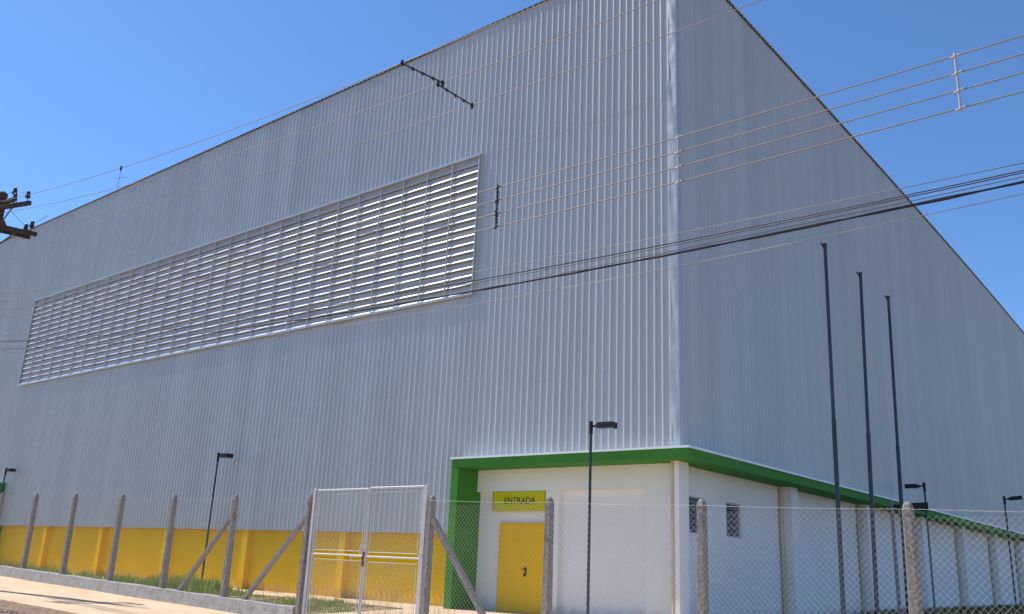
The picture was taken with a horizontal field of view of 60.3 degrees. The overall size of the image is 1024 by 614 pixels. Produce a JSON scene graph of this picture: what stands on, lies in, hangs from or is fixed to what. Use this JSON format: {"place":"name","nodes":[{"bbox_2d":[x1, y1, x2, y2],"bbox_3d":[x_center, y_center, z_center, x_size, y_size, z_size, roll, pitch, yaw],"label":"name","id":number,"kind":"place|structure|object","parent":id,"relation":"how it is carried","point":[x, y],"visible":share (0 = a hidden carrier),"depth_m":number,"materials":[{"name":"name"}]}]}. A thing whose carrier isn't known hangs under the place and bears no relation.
{"place":"outdoors","nodes":[
{"label":"outdoors","id":0,"kind":"place"},
{"bbox_2d":[0,609,21,613],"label":"road","id":1,"kind":"structure","parent":0,"point":[8,612],"depth_m":15.94,"materials":[{"name":"grey asphalt"}]},
{"bbox_2d":[0,609,24,613],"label":"gutter grit","id":2,"kind":"object","parent":1,"relation":"on","point":[2,612],"visible":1,"depth_m":15.90,"materials":[{"name":"grey gravel"}]},
{"bbox_2d":[0,599,76,613],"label":"kerb","id":3,"kind":"structure","parent":1,"relation":"on","point":[5,605],"depth_m":16.10,"materials":[{"name":"beige concrete"}]},
{"bbox_2d":[0,576,235,613],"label":"pavement","id":4,"kind":"structure","parent":0,"point":[68,599],"depth_m":18.01,"materials":[{"name":"beige concrete"}]},
{"bbox_2d":[0,187,47,243],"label":"utility pole","id":5,"kind":"object","parent":4,"relation":"on","point":[25,233],"visible":0.97,"depth_m":23.05,"materials":[{"name":"brown wood"}]},
{"bbox_2d":[0,0,550,201],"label":"power line","id":6,"kind":"object","parent":5,"relation":"attached to","point":[307,100],"visible":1,"depth_m":12.82,"materials":[{"name":"silver metal"}]},
{"bbox_2d":[3,0,658,212],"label":"power line","id":7,"kind":"object","parent":5,"relation":"attached to","point":[377,105],"visible":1,"depth_m":12.77,"materials":[{"name":"silver metal"}]},
{"bbox_2d":[400,60,444,86],"bbox_3d":[-1.203,-3.152,11.902,0.757,0.081,0.040,17,-22,-42],"label":"cable spacer","id":8,"kind":"object","parent":7,"relation":"attached to","point":[423,73],"visible":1,"depth_m":11.89,"materials":[{"name":"black"}]},
{"bbox_2d":[29,0,761,229],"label":"power line","id":9,"kind":"object","parent":5,"relation":"attached to","point":[451,111],"visible":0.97,"depth_m":12.52,"materials":[{"name":"silver metal"}]},
{"bbox_2d":[436,81,473,108],"bbox_3d":[-0.797,-2.978,12.409,0.040,0.140,0.711,-13,-22,43],"label":"cable spacer","id":10,"kind":"object","parent":9,"relation":"attached to","point":[454,94],"visible":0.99,"depth_m":12.39,"materials":[{"name":"black"}]},
{"bbox_2d":[0,72,1023,309],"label":"power line","id":11,"kind":"object","parent":5,"relation":"attached to","point":[597,187],"visible":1,"depth_m":9.59,"materials":[{"name":"silver metal"}]},
{"bbox_2d":[0,35,1023,294],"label":"power line","id":12,"kind":"object","parent":5,"relation":"attached to","point":[590,161],"visible":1,"depth_m":9.70,"materials":[{"name":"silver metal"}]},
{"bbox_2d":[493,184,500,228],"bbox_3d":[-0.187,-1.233,10.817,0.058,0.585,0.078,8,-17,-18],"label":"cable spacer","id":13,"kind":"object","parent":12,"relation":"attached to","point":[497,204],"visible":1,"depth_m":10.81,"materials":[{"name":"black"}]},
{"bbox_2d":[950,52,965,111],"bbox_3d":[3.773,-1.913,7.470,0.084,0.557,0.034,-10,-21,38],"label":"cable spacer","id":14,"kind":"object","parent":12,"relation":"attached to","point":[956,73],"visible":1,"depth_m":7.46,"materials":[{"name":"grey plastic"}]},
{"bbox_2d":[0,53,1023,302],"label":"power line","id":15,"kind":"object","parent":5,"relation":"attached to","point":[598,173],"visible":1,"depth_m":9.59,"materials":[{"name":"silver metal"}]},
{"bbox_2d":[2,90,1023,316],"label":"power line","id":16,"kind":"object","parent":5,"relation":"attached to","point":[594,202],"visible":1,"depth_m":9.52,"materials":[{"name":"silver metal"}]},
{"bbox_2d":[674,134,681,184],"bbox_3d":[1.733,-1.544,9.189,0.084,0.572,0.034,-10,-21,38],"label":"cable spacer","id":17,"kind":"object","parent":16,"relation":"attached to","point":[677,153],"visible":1,"depth_m":9.19,"materials":[{"name":"grey plastic"}]},
{"bbox_2d":[2,162,1023,335],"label":"thin cable","id":18,"kind":"object","parent":5,"relation":"attached to","point":[600,248],"visible":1,"depth_m":9.27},
{"bbox_2d":[13,176,1023,347],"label":"steel strand","id":19,"kind":"object","parent":5,"relation":"attached to","point":[603,264],"visible":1,"depth_m":9.23,"materials":[{"name":"silver metal"}]},
{"bbox_2d":[14,172,1023,341],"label":"thin cable","id":20,"kind":"object","parent":5,"relation":"attached to","point":[602,258],"visible":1,"depth_m":9.20,"materials":[{"name":"black plastic"}]},
{"bbox_2d":[15,170,1023,340],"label":"thin cable","id":21,"kind":"object","parent":5,"relation":"attached to","point":[601,256],"visible":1,"depth_m":9.33,"materials":[{"name":"black plastic"}]},
{"bbox_2d":[17,193,1023,352],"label":"thin cable","id":22,"kind":"object","parent":5,"relation":"attached to","point":[594,282],"visible":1,"depth_m":9.24,"materials":[{"name":"black rubber"}]},
{"bbox_2d":[24,181,1023,348],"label":"thick cable","id":23,"kind":"object","parent":5,"relation":"attached to","point":[834,221],"visible":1,"depth_m":8.70,"materials":[{"name":"black plastic"}]},
{"bbox_2d":[70,574,528,613],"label":"apron","id":24,"kind":"object","parent":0,"point":[410,611],"visible":0.18,"depth_m":21.59,"materials":[{"name":"beige concrete"}]},
{"bbox_2d":[0,468,15,494],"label":"lamp post","id":25,"kind":"object","parent":24,"relation":"on","point":[9,470],"visible":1,"depth_m":39.28,"materials":[{"name":"black metal"}]},
{"bbox_2d":[201,453,233,578],"bbox_3d":[-9.502,6.878,28.204,0.670,4.430,0.260,-8,-19,33],"label":"lamp post","id":26,"kind":"object","parent":24,"relation":"on","point":[224,455],"visible":0.84,"depth_m":28.54,"materials":[{"name":"black metal"}]},
{"bbox_2d":[238,584,463,613],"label":"dry weeds","id":27,"kind":"object","parent":24,"relation":"on","point":[354,603],"visible":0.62,"depth_m":18.81,"materials":[{"name":"green plant"}]},
{"bbox_2d":[0,0,1023,331],"label":"sky","id":28,"kind":"structure","parent":0,"point":[89,88],"materials":[{"name":"blue"}]},
{"bbox_2d":[33,594,1023,613],"bbox_3d":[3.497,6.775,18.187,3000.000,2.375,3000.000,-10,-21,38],"label":"ground","id":29,"kind":"structure","parent":0,"point":[263,598],"depth_m":22.00,"materials":[{"name":"soil"}]},
{"bbox_2d":[0,493,312,613],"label":"chain link fence","id":30,"kind":"object","parent":29,"relation":"on","point":[222,601],"visible":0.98,"depth_m":19.22,"materials":[{"name":"metal"}]},
{"bbox_2d":[2,558,400,613],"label":"grass","id":31,"kind":"structure","parent":29,"relation":"on","point":[175,583],"depth_m":23.27,"materials":[{"name":"green plant"}]},
{"bbox_2d":[301,485,429,613],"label":"double gate","id":32,"kind":"structure","parent":29,"relation":"on","point":[426,496],"depth_m":15.28,"materials":[{"name":"grey metal"}]},
{"bbox_2d":[0,0,1023,613],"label":"sports hall","id":33,"kind":"structure","parent":29,"relation":"on","point":[708,382],"depth_m":26.48,"materials":[{"name":"grey metal"}]},
{"bbox_2d":[496,523,544,613],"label":"door","id":34,"kind":"structure","parent":33,"relation":"in","point":[507,534],"depth_m":21.63,"materials":[{"name":"yellow paint"}]},
{"bbox_2d":[689,496,701,533],"bbox_3d":[4.084,4.775,20.208,0.195,0.960,0.840,-10,-21,38],"label":"window","id":35,"kind":"structure","parent":33,"relation":"in","point":[693,501],"depth_m":20.21,"materials":[{"name":"grey glass"}]},
{"bbox_2d":[726,502,739,537],"bbox_3d":[5.318,5.252,21.667,0.195,0.960,0.860,-10,-21,38],"label":"window","id":36,"kind":"structure","parent":33,"relation":"in","point":[729,521],"depth_m":21.72,"materials":[{"name":"grey glass"}]},
{"bbox_2d":[586,421,616,613],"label":"lamp post","id":37,"kind":"object","parent":29,"relation":"on","point":[606,425],"visible":1,"depth_m":19.42,"materials":[{"name":"black metal"}]},
{"bbox_2d":[419,495,1023,613],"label":"chain link fence","id":38,"kind":"object","parent":29,"relation":"on","point":[915,604],"visible":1,"depth_m":11.24,"materials":[{"name":"metal"}]},
{"bbox_2d":[820,242,845,613],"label":"flagpole","id":39,"kind":"object","parent":29,"relation":"on","point":[837,490],"visible":0.97,"depth_m":18.22,"materials":[{"name":"black metal"}]},
{"bbox_2d":[856,272,878,613],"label":"flagpole","id":40,"kind":"object","parent":29,"relation":"on","point":[871,501],"visible":1,"depth_m":19.85,"materials":[{"name":"black metal"}]},
{"bbox_2d":[884,295,908,613],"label":"flagpole","id":41,"kind":"object","parent":29,"relation":"on","point":[899,474],"visible":0.94,"depth_m":21.63,"materials":[{"name":"black metal"}]},
{"bbox_2d":[889,501,928,613],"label":"floodlight post","id":42,"kind":"object","parent":29,"relation":"on","point":[922,505],"visible":0.66,"depth_m":25.76,"materials":[{"name":"grey metal"}]},
{"bbox_2d":[904,482,936,612],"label":"lamp post","id":43,"kind":"object","parent":29,"relation":"on","point":[911,486],"visible":0.92,"depth_m":29.38,"materials":[{"name":"black metal"}]},
{"bbox_2d":[854,604,1023,613],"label":"shaded grass","id":44,"kind":"structure","parent":29,"relation":"on","point":[978,609],"depth_m":29.28,"materials":[{"name":"green plant"}]},
{"bbox_2d":[1003,496,1022,609],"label":"lamp post","id":45,"kind":"object","parent":29,"relation":"on","point":[1012,498],"visible":0.96,"depth_m":33.09,"materials":[{"name":"black metal"}]}
]}

